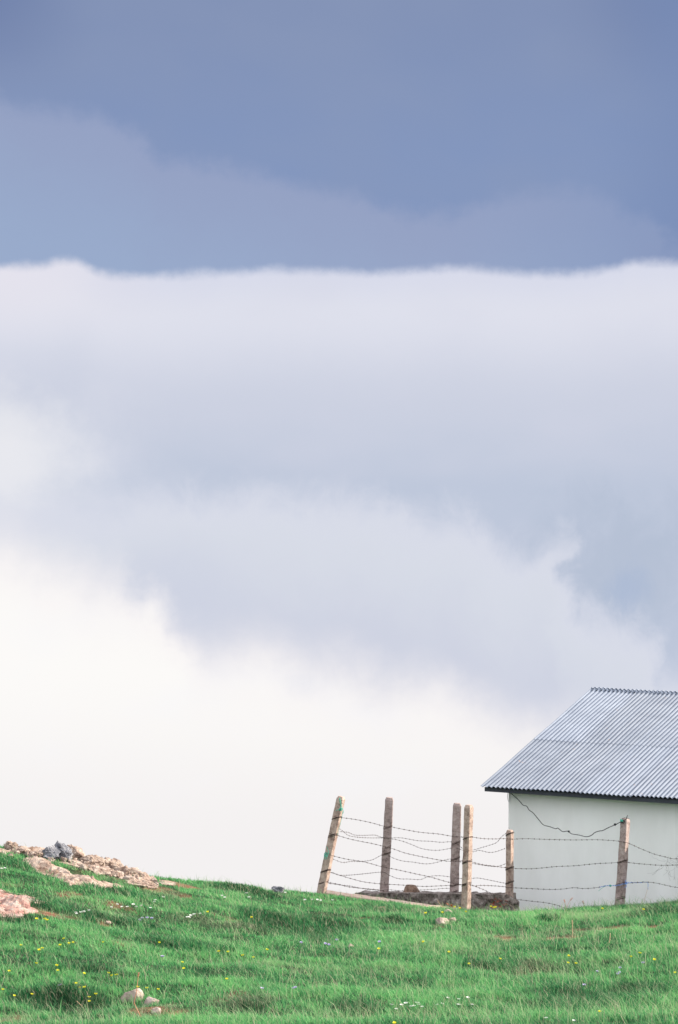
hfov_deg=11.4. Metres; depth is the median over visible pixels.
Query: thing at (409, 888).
stone
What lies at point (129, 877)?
rock
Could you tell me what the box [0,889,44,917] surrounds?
rock slab
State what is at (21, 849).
rock
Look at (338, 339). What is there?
sky
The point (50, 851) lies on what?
boulder
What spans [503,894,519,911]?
concrete chunk
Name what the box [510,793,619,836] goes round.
cable
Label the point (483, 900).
wall
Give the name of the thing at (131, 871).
rock
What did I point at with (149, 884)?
rock
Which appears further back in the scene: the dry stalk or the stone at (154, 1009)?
the stone at (154, 1009)
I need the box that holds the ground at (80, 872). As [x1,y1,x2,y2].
[0,853,677,1023]
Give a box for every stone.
[121,988,143,1002]
[144,996,158,1004]
[151,1007,160,1013]
[403,884,419,891]
[436,917,448,924]
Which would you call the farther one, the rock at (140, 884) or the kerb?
the kerb
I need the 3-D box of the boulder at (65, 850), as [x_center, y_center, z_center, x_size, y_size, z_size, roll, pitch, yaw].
[-3.569,4.417,43.597,0.303,0.405,0.236,0,3,0]
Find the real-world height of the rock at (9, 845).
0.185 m
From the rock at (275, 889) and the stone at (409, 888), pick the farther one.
the stone at (409, 888)
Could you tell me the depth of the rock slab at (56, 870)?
42.49 m
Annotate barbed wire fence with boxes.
[316,796,677,909]
[329,797,505,892]
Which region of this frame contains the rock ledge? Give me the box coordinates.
[0,846,152,882]
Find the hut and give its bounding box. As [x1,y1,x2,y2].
[481,687,677,909]
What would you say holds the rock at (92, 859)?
on the ground at (80, 872)
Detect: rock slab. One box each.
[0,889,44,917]
[23,855,121,887]
[59,862,99,874]
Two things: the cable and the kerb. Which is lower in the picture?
the kerb
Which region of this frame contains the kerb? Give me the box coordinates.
[326,890,454,908]
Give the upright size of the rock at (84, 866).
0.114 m
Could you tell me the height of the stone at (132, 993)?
0.274 m
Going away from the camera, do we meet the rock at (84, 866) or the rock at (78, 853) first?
the rock at (84, 866)
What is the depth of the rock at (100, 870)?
43.09 m
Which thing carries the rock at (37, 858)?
on the ground at (80, 872)
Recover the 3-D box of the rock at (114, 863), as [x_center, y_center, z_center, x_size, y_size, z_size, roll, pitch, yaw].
[-2.943,4.595,44.060,0.361,0.210,0.258,0,3,0]
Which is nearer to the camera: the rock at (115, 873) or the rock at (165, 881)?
the rock at (115, 873)
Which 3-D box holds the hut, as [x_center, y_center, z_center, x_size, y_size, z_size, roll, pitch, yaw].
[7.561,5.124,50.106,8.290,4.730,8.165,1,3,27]
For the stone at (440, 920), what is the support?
on the ground at (80, 872)
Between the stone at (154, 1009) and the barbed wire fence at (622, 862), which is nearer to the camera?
the stone at (154, 1009)
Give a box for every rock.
[4,841,17,849]
[11,846,31,853]
[23,856,51,862]
[28,851,43,856]
[67,844,84,859]
[68,859,80,865]
[79,863,87,870]
[80,854,104,865]
[88,865,111,875]
[104,857,123,870]
[110,870,120,877]
[123,868,135,874]
[123,875,134,880]
[125,880,145,887]
[142,880,157,888]
[159,880,176,885]
[271,886,284,893]
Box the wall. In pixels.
[355,890,515,910]
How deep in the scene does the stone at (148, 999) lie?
34.63 m
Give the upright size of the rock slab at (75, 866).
0.293 m
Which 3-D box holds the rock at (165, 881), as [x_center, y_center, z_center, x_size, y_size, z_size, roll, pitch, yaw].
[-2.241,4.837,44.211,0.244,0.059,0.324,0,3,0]
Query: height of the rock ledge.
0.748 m
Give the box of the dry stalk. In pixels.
[134,972,140,1016]
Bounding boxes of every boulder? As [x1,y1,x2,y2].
[42,845,60,859]
[54,840,72,861]
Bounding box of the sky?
[0,0,677,893]
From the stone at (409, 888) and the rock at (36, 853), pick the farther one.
the stone at (409, 888)
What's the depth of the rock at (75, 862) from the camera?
43.40 m
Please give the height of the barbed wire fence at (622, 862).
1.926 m
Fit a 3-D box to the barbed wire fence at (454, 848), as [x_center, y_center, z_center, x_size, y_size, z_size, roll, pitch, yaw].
[1.201,4.978,47.697,2.548,1.788,1.177,1,3,10]

